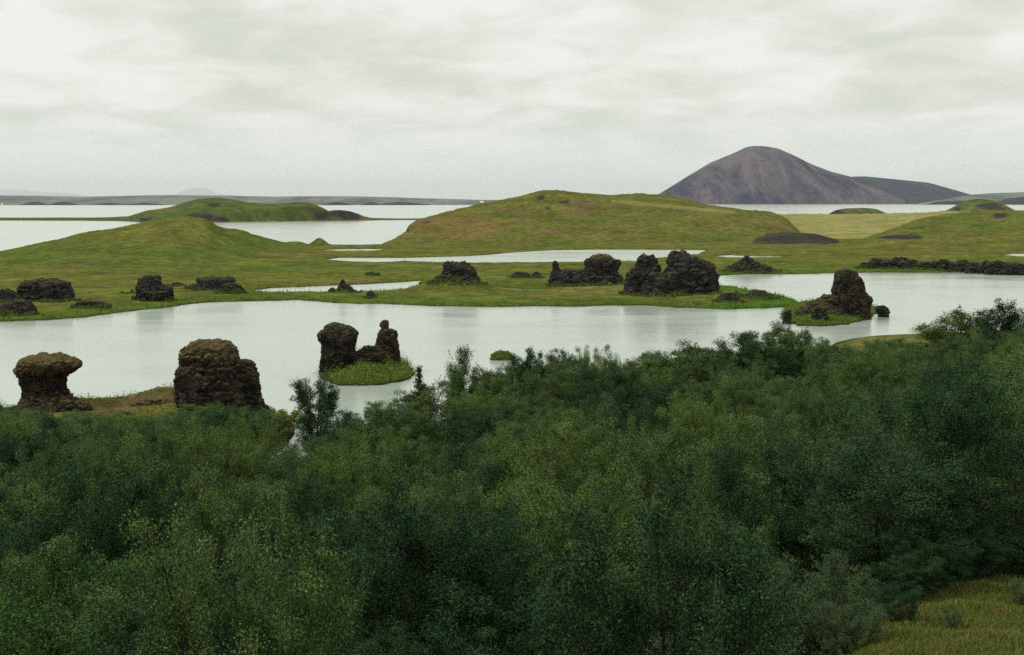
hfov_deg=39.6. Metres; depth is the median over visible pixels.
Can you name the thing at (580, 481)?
birch tree
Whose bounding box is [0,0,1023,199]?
sky
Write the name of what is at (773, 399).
birch tree
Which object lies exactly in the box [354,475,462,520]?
birch tree
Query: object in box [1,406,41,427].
birch tree
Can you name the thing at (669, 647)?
willow bush
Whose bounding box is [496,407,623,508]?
birch tree
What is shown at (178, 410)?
willow bush
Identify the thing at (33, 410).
birch tree
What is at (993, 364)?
birch tree
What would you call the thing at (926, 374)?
birch tree
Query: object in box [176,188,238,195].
mountain
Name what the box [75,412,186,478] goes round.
birch tree
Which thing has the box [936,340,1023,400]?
birch tree
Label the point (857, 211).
island
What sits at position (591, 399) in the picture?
birch tree
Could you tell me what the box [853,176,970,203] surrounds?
mountain
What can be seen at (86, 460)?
birch tree
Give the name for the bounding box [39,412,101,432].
birch tree
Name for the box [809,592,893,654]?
willow bush
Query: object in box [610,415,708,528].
birch tree
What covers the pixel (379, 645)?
birch tree
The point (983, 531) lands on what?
birch tree
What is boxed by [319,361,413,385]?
islet
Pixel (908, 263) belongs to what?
boulder
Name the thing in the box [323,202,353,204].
lava hill
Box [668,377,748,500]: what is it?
birch tree
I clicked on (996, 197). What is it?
shore
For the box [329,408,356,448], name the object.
birch tree
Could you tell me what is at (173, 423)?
birch tree
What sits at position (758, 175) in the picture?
mountain
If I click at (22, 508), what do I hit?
birch tree
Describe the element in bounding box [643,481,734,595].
willow bush
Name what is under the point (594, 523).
birch tree
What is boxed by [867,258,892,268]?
boulder
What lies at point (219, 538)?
birch tree
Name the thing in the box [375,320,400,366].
rock pillar
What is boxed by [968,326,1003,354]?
birch tree
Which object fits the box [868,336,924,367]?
birch tree
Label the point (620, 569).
birch tree
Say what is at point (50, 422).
birch tree
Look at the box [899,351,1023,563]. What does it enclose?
birch tree
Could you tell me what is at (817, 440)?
birch tree
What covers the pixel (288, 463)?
birch tree
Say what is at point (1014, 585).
willow bush
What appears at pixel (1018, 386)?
birch tree
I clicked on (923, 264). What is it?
boulder
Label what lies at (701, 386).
birch tree
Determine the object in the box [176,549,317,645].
birch tree
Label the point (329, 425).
birch tree
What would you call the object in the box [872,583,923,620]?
bush
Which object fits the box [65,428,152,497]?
birch tree
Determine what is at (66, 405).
boulder
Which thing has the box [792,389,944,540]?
birch tree
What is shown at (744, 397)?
birch tree
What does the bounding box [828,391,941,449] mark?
birch tree
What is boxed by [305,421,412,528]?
birch tree
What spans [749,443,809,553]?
willow bush
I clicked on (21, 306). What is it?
rock outcrop
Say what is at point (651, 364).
birch tree
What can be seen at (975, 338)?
birch tree
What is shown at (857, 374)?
birch tree
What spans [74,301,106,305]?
boulder
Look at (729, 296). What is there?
boulder
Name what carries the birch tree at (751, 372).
on the ground at (857, 343)
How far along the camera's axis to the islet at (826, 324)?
229.65 m
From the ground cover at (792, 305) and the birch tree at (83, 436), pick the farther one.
the ground cover at (792, 305)
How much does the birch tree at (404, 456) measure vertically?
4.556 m
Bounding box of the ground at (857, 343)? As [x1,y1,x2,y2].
[9,329,1020,654]
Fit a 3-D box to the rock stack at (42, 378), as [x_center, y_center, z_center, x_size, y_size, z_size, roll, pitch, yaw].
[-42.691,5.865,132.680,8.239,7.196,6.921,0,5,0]
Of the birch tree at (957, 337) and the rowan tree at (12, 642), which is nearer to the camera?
the rowan tree at (12, 642)
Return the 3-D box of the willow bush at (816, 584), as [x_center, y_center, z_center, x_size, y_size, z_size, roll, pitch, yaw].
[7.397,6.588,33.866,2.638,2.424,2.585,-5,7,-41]
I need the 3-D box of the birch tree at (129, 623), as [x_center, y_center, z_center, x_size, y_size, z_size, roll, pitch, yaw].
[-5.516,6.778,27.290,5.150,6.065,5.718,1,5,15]
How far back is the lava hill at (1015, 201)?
5555.47 m
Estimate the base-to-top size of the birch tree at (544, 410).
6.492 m
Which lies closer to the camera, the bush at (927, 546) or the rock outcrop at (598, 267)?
the bush at (927, 546)
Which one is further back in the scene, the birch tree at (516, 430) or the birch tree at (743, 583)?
the birch tree at (516, 430)
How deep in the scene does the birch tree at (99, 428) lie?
84.99 m
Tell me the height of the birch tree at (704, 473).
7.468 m
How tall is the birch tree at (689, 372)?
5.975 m
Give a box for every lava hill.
[21,202,48,204]
[49,202,78,204]
[95,203,125,204]
[126,203,164,204]
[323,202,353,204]
[360,202,379,204]
[380,202,429,204]
[924,197,1023,204]
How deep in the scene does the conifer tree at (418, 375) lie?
108.67 m
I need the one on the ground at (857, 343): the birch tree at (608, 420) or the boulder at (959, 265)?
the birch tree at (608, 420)
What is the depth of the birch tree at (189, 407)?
122.70 m
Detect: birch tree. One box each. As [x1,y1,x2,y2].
[0,405,124,494]
[0,406,38,427]
[0,408,48,469]
[0,408,62,490]
[0,435,68,493]
[0,435,116,541]
[0,472,66,531]
[0,476,58,519]
[0,486,75,643]
[0,489,64,577]
[0,512,23,645]
[0,530,148,653]
[0,562,49,627]
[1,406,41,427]
[3,403,21,419]
[18,407,43,413]
[19,410,57,421]
[26,413,68,431]
[31,544,267,654]
[38,457,182,635]
[39,409,117,435]
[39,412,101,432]
[41,414,130,454]
[48,415,127,456]
[48,428,243,597]
[62,409,92,415]
[64,521,332,654]
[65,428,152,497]
[67,566,320,654]
[70,413,119,423]
[71,426,162,509]
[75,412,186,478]
[91,415,150,435]
[101,410,186,452]
[116,414,162,427]
[118,428,205,501]
[118,482,375,654]
[124,411,200,450]
[128,433,238,557]
[134,416,174,431]
[155,415,264,501]
[156,413,203,425]
[160,408,230,448]
[162,403,217,419]
[163,410,202,426]
[165,526,313,593]
[173,403,258,459]
[173,447,255,488]
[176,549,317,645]
[181,472,313,566]
[186,400,242,431]
[199,409,283,485]
[205,422,275,458]
[207,405,264,414]
[209,464,364,634]
[215,446,294,482]
[221,481,295,544]
[231,405,285,460]
[242,468,296,519]
[250,446,361,516]
[263,527,370,631]
[265,434,343,480]
[265,453,485,654]
[265,473,403,569]
[277,445,315,469]
[287,371,340,455]
[295,417,412,517]
[295,438,375,501]
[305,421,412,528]
[308,412,414,451]
[313,510,452,629]
[323,403,448,483]
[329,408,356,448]
[338,614,510,654]
[341,486,465,652]
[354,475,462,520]
[361,400,443,446]
[361,418,435,467]
[361,437,440,486]
[366,496,535,654]
[371,388,434,442]
[372,427,465,517]
[383,446,529,643]
[383,516,624,654]
[408,428,523,517]
[409,376,466,448]
[433,441,504,471]
[436,401,534,460]
[437,438,548,506]
[439,469,574,631]
[441,377,528,449]
[443,344,483,439]
[447,386,523,419]
[456,365,506,410]
[464,417,571,479]
[468,361,552,412]
[475,388,564,467]
[475,420,612,531]
[477,468,630,631]
[479,407,574,468]
[481,380,532,422]
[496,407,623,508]
[497,361,578,420]
[501,452,654,654]
[509,346,552,419]
[530,502,638,590]
[531,450,814,654]
[534,539,716,654]
[535,390,620,471]
[540,347,599,409]
[541,399,625,443]
[543,354,594,407]
[548,407,694,544]
[563,362,644,421]
[568,357,652,409]
[574,345,630,397]
[575,395,676,485]
[577,402,614,463]
[592,489,754,589]
[598,375,694,450]
[606,354,689,409]
[606,358,643,374]
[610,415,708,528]
[626,356,673,397]
[629,356,674,368]
[635,338,715,394]
[635,505,792,637]
[646,390,746,500]
[655,351,684,379]
[664,382,718,426]
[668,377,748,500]
[673,354,738,399]
[675,407,819,559]
[679,377,735,425]
[686,532,823,654]
[690,343,743,386]
[698,374,776,430]
[699,422,839,610]
[701,371,785,447]
[705,358,795,403]
[706,331,776,386]
[710,352,793,423]
[726,465,874,595]
[734,319,805,385]
[737,408,844,482]
[755,391,862,440]
[758,374,847,427]
[758,389,819,412]
[764,373,835,405]
[765,377,848,446]
[766,344,850,391]
[774,429,1006,586]
[785,327,816,382]
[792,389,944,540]
[796,346,868,391]
[800,336,888,380]
[802,439,816,470]
[803,437,932,579]
[807,343,905,408]
[807,422,908,487]
[810,390,901,420]
[810,400,933,476]
[814,384,871,432]
[821,337,830,364]
[821,377,887,399]
[823,369,943,432]
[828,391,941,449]
[856,383,923,402]
[858,346,935,395]
[861,337,927,385]
[862,369,953,412]
[867,339,925,357]
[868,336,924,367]
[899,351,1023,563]
[899,352,1023,562]
[909,305,994,352]
[909,334,992,383]
[910,445,1023,558]
[912,349,989,407]
[915,353,1016,385]
[918,526,1007,580]
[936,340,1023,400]
[939,325,1003,354]
[948,391,1023,535]
[949,521,1013,578]
[952,308,1018,351]
[955,328,1023,376]
[963,514,1023,577]
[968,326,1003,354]
[975,297,1023,352]
[980,322,1023,365]
[980,355,1021,388]
[989,527,1023,574]
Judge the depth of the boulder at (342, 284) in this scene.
295.64 m
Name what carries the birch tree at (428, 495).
on the ground at (857, 343)
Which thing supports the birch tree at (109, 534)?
on the ground at (857, 343)
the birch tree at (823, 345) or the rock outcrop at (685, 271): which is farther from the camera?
the rock outcrop at (685, 271)
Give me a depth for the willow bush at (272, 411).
117.96 m
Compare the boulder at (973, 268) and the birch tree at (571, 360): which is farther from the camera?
the boulder at (973, 268)
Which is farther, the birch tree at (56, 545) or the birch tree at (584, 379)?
the birch tree at (584, 379)
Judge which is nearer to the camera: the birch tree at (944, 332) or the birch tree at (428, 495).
the birch tree at (428, 495)
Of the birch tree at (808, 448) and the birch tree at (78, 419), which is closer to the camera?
the birch tree at (808, 448)
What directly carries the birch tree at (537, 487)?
on the ground at (857, 343)
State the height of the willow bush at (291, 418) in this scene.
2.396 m
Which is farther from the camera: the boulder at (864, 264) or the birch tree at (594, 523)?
the boulder at (864, 264)
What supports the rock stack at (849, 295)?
on the islet at (826, 324)
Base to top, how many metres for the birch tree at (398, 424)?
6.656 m
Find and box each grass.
[842,572,1023,654]
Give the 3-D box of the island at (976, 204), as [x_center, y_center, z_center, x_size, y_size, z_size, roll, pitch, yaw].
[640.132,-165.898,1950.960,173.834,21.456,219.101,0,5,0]
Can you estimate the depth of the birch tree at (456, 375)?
112.60 m
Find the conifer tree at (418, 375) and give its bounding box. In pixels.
[410,365,444,446]
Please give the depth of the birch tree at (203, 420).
102.11 m
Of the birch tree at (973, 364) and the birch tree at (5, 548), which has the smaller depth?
the birch tree at (5, 548)
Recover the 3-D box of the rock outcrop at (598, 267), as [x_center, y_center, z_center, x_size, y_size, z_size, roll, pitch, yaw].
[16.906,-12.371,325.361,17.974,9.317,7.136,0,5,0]
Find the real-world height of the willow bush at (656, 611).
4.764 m
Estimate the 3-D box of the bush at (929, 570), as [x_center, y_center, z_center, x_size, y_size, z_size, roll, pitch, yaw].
[9.844,6.174,35.320,1.865,1.379,1.682,-3,6,-31]
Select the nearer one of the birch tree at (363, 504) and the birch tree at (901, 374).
the birch tree at (363, 504)
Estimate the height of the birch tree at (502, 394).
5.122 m
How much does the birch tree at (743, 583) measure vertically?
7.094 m
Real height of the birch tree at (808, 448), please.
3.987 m
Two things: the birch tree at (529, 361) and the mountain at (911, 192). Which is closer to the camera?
the birch tree at (529, 361)
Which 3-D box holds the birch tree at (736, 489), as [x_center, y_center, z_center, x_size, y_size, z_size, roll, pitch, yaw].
[8.701,6.819,48.683,4.360,7.028,3.932,-1,5,-15]
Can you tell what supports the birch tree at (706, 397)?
on the ground at (857, 343)
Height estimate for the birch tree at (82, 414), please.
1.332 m
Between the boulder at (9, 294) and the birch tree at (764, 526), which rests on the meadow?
the boulder at (9, 294)
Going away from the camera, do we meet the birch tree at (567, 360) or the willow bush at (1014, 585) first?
the willow bush at (1014, 585)
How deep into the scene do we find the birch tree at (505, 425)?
86.96 m
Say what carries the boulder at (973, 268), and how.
on the meadow
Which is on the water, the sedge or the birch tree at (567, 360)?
the sedge
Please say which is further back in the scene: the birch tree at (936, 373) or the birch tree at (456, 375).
the birch tree at (456, 375)
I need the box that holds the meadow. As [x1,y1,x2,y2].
[0,190,1023,321]
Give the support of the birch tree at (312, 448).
on the ground at (857, 343)
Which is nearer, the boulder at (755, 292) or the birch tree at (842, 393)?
the birch tree at (842, 393)
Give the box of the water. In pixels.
[0,204,1023,460]
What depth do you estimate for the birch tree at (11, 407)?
112.47 m
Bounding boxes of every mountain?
[0,189,89,196]
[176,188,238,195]
[660,146,905,203]
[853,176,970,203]
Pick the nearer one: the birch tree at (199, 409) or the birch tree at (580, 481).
the birch tree at (580, 481)
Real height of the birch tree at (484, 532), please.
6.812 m
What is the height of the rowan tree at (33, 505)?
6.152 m
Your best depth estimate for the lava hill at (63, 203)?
5109.40 m
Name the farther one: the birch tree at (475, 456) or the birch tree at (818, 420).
the birch tree at (818, 420)
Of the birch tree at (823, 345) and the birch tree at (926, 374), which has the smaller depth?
the birch tree at (926, 374)
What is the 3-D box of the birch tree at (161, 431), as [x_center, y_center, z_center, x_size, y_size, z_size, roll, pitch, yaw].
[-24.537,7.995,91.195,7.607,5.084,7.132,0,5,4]
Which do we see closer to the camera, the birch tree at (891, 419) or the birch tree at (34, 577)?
the birch tree at (34, 577)
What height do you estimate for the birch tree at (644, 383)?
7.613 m
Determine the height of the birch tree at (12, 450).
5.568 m
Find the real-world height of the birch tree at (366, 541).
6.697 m
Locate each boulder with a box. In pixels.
[0,288,22,300]
[54,399,92,411]
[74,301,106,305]
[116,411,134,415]
[128,397,174,406]
[221,282,245,292]
[337,279,356,291]
[366,291,374,296]
[510,271,528,276]
[531,271,540,276]
[717,292,740,300]
[745,289,766,295]
[782,310,791,323]
[811,306,828,319]
[858,262,867,266]
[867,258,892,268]
[875,305,890,316]
[883,256,907,265]
[896,259,921,267]
[912,261,929,267]
[929,259,956,269]
[947,259,977,272]
[964,259,989,273]
[984,260,1005,274]
[1001,262,1023,274]
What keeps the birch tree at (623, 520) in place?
on the ground at (857, 343)
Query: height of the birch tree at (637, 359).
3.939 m
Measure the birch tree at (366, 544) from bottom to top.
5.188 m
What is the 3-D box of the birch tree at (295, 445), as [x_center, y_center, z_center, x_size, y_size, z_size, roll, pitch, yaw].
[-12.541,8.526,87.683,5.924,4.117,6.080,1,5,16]
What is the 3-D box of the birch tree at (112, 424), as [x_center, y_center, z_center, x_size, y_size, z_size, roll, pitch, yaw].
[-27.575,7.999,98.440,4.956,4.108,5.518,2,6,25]
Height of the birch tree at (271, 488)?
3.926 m
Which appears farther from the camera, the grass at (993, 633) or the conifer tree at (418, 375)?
the conifer tree at (418, 375)
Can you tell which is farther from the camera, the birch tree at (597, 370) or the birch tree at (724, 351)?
the birch tree at (724, 351)
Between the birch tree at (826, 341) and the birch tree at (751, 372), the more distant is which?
the birch tree at (826, 341)
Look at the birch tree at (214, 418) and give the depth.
92.92 m
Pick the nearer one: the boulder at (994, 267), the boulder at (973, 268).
the boulder at (994, 267)
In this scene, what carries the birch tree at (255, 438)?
on the ground at (857, 343)
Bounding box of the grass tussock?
[489,350,510,360]
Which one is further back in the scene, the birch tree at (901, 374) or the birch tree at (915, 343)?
the birch tree at (915, 343)
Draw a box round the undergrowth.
[2,405,1000,654]
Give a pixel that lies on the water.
(138, 350)
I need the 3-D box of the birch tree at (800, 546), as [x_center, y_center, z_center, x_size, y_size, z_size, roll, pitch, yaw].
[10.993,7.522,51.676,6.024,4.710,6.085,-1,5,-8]
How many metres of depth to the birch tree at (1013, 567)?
38.91 m
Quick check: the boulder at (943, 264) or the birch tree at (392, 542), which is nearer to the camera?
the birch tree at (392, 542)
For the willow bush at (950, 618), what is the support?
on the ground at (857, 343)
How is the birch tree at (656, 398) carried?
on the ground at (857, 343)
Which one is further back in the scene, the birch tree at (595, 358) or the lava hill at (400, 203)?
the lava hill at (400, 203)
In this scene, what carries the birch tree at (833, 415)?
on the ground at (857, 343)
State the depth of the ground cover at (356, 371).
157.04 m
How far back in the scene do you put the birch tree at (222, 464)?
76.30 m
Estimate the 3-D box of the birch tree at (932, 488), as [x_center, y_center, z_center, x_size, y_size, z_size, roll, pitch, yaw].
[10.116,4.851,38.425,5.948,4.421,6.605,1,5,8]
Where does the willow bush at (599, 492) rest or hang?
on the ground at (857, 343)
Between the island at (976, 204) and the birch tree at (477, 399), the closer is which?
the birch tree at (477, 399)
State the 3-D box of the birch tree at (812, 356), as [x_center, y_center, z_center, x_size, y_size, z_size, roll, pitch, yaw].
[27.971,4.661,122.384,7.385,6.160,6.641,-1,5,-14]
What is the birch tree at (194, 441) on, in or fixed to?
on the ground at (857, 343)
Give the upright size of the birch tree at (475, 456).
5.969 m
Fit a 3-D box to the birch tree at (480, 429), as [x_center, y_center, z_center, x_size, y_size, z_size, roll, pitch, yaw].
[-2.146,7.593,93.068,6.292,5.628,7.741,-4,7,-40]
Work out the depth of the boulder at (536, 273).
349.36 m
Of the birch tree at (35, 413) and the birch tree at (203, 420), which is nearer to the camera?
the birch tree at (203, 420)
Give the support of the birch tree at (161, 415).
on the ground at (857, 343)
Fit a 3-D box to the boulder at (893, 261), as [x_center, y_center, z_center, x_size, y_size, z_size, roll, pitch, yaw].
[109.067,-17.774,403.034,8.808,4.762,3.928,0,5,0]
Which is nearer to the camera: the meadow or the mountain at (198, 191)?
the meadow
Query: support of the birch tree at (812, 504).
on the ground at (857, 343)
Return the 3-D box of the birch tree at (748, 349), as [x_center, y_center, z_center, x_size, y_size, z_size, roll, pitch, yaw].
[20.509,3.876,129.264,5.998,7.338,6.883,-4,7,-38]
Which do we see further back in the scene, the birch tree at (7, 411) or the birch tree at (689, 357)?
the birch tree at (689, 357)
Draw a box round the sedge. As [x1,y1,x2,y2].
[1,254,938,319]
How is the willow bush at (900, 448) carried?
on the ground at (857, 343)
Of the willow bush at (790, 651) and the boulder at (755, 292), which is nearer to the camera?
the willow bush at (790, 651)
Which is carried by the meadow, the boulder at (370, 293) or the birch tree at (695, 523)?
the boulder at (370, 293)
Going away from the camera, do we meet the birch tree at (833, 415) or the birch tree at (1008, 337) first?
the birch tree at (833, 415)
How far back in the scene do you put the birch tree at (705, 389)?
110.19 m
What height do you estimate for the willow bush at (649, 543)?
5.846 m
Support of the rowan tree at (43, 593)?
on the ground at (857, 343)
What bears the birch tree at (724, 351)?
on the ground at (857, 343)
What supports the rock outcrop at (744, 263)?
on the meadow
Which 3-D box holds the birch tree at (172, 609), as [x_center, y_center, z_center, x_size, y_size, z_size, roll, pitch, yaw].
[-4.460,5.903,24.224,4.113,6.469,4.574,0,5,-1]
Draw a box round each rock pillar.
[317,322,385,376]
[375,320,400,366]
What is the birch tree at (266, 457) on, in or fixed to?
on the ground at (857, 343)
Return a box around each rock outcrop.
[0,299,37,313]
[16,277,75,299]
[135,274,173,301]
[196,276,235,289]
[434,260,481,284]
[548,253,622,284]
[623,250,719,294]
[726,255,776,271]
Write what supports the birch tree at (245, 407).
on the ground at (857, 343)
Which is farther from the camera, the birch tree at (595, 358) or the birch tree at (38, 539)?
the birch tree at (595, 358)
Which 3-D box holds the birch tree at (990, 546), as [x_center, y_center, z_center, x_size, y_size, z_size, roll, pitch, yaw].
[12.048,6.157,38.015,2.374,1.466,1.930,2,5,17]
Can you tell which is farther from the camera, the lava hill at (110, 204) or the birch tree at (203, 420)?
the lava hill at (110, 204)
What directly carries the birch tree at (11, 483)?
on the ground at (857, 343)
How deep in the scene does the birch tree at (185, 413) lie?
111.60 m
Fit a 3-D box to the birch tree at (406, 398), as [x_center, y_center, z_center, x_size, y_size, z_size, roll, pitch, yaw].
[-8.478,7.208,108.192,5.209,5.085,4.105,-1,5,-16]
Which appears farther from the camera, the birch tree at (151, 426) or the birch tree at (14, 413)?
the birch tree at (14, 413)
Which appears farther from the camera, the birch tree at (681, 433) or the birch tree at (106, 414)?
the birch tree at (106, 414)
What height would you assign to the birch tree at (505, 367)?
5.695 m
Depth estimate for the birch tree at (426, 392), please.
108.51 m
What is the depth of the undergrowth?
37.75 m
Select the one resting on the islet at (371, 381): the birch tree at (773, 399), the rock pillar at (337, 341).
the rock pillar at (337, 341)
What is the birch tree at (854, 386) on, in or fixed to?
on the ground at (857, 343)
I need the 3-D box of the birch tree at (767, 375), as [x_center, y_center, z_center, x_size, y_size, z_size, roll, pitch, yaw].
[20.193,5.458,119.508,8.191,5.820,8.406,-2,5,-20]
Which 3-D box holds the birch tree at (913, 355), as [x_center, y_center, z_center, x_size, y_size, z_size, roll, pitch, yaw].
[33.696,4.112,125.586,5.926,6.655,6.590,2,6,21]
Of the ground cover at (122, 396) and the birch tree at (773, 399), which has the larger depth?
the ground cover at (122, 396)
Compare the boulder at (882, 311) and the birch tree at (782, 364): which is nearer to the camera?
the birch tree at (782, 364)
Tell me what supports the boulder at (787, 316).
on the islet at (826, 324)
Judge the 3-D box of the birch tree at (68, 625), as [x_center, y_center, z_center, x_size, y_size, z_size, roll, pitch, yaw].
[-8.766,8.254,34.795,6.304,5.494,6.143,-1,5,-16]
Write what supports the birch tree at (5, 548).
on the ground at (857, 343)
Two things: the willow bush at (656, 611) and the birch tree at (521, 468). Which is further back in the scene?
the birch tree at (521, 468)
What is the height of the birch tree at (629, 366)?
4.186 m
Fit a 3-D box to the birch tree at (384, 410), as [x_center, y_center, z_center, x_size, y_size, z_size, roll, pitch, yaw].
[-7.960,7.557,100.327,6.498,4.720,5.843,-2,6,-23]
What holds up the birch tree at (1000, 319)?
on the ground at (857, 343)
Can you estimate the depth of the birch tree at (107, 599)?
31.62 m
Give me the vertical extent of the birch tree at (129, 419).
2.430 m
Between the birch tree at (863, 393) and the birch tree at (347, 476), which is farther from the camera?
the birch tree at (863, 393)
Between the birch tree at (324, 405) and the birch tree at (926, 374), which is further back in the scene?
the birch tree at (324, 405)
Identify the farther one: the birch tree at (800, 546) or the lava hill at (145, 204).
the lava hill at (145, 204)
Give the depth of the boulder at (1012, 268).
376.86 m
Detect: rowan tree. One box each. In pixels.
[0,492,77,589]
[0,584,105,654]
[2,537,158,654]
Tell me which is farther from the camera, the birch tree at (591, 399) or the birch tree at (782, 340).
the birch tree at (782, 340)
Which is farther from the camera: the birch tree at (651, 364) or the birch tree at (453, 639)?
the birch tree at (651, 364)
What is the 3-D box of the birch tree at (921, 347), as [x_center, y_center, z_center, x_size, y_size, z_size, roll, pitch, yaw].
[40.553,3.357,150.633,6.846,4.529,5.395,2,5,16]
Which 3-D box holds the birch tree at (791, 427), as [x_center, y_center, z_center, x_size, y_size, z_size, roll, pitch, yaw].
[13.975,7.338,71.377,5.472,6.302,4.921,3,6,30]
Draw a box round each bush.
[112,411,139,420]
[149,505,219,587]
[169,403,195,413]
[257,409,308,434]
[259,407,287,435]
[263,427,287,437]
[589,464,680,538]
[601,583,738,654]
[611,526,697,650]
[642,601,807,654]
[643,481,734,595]
[657,604,769,654]
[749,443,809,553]
[770,549,886,654]
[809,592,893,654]
[815,406,927,580]
[864,553,950,601]
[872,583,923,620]
[890,522,984,592]
[932,606,966,627]
[1008,578,1023,603]
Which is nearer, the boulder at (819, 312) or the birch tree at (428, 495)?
the birch tree at (428, 495)
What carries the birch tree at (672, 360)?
on the ground at (857, 343)
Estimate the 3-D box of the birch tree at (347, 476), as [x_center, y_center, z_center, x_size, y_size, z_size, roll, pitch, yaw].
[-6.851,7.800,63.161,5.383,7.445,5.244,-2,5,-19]
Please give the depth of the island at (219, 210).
1305.71 m
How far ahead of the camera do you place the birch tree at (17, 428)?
79.40 m
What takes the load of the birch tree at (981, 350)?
on the ground at (857, 343)
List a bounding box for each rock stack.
[13,352,82,410]
[173,338,269,413]
[795,268,873,319]
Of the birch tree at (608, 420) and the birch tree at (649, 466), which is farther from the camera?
the birch tree at (608, 420)
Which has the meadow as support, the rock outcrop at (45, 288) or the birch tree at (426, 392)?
the rock outcrop at (45, 288)
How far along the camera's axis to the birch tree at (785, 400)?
96.08 m
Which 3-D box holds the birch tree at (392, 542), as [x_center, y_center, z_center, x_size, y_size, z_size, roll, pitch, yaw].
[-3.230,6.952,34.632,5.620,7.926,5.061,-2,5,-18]
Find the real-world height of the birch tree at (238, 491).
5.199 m
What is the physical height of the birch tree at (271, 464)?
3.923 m
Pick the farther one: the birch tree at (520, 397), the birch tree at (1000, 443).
the birch tree at (520, 397)
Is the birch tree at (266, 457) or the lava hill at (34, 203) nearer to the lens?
the birch tree at (266, 457)
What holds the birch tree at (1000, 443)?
on the ground at (857, 343)
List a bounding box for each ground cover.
[68,383,290,447]
[316,347,392,384]
[317,347,416,384]
[780,297,877,324]
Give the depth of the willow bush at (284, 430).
117.10 m
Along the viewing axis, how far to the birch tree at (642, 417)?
74.03 m
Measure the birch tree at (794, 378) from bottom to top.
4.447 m
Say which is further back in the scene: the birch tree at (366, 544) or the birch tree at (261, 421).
the birch tree at (261, 421)
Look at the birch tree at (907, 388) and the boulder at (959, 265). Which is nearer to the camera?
the birch tree at (907, 388)
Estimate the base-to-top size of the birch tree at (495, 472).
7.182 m
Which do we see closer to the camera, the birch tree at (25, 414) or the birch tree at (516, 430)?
the birch tree at (516, 430)
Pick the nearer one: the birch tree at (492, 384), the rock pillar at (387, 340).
the birch tree at (492, 384)
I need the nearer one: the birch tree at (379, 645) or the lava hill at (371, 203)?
the birch tree at (379, 645)
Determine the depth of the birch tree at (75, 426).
89.69 m
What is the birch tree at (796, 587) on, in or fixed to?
on the ground at (857, 343)
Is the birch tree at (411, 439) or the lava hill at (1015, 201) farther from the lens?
the lava hill at (1015, 201)
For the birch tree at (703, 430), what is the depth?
81.01 m
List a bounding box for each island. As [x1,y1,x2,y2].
[0,198,418,221]
[829,208,887,213]
[946,199,1013,211]
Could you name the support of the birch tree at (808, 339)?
on the ground at (857, 343)
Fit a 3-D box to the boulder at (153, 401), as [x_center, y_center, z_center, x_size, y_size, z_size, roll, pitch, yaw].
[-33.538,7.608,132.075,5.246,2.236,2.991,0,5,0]
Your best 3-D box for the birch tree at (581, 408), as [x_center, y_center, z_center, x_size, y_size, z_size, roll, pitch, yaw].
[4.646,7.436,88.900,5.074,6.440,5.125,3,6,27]
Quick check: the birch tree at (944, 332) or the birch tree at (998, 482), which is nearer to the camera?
the birch tree at (998, 482)
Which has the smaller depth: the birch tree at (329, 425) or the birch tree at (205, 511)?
the birch tree at (205, 511)
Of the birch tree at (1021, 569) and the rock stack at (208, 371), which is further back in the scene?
the rock stack at (208, 371)
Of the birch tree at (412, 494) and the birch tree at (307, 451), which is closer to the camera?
the birch tree at (412, 494)
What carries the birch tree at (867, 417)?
on the ground at (857, 343)
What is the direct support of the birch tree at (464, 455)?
on the ground at (857, 343)
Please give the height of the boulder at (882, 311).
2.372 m
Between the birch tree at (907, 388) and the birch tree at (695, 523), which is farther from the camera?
the birch tree at (907, 388)
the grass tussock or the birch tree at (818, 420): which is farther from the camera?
the grass tussock
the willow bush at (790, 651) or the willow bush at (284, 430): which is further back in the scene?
the willow bush at (284, 430)
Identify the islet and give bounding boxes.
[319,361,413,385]
[780,301,875,326]
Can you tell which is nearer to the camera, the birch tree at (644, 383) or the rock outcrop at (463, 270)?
the birch tree at (644, 383)
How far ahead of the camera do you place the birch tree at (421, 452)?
71.00 m
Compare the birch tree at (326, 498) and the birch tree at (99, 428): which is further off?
the birch tree at (99, 428)
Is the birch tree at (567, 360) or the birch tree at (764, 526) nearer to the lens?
the birch tree at (764, 526)
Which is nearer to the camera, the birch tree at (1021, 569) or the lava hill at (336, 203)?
the birch tree at (1021, 569)
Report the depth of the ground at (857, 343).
131.07 m
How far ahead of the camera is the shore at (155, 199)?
5505.59 m
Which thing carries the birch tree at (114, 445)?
on the ground at (857, 343)
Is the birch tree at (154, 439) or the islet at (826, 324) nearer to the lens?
the birch tree at (154, 439)
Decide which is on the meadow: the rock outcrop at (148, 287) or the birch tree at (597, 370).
the rock outcrop at (148, 287)
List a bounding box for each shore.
[0,195,495,204]
[916,192,1023,204]
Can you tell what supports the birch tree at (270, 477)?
on the ground at (857, 343)
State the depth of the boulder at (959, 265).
391.87 m
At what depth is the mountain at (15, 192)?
73610.61 m
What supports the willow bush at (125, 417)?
on the ground at (857, 343)
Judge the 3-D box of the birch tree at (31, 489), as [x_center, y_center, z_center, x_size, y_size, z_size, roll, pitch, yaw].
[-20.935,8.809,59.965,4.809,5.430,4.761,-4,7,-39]
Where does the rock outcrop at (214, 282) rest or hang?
on the meadow
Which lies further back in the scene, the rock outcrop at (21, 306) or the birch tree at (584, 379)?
the rock outcrop at (21, 306)
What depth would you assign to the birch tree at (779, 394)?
101.98 m
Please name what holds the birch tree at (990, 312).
on the ground at (857, 343)
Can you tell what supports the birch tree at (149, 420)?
on the ground at (857, 343)
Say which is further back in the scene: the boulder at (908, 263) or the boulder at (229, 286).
the boulder at (908, 263)

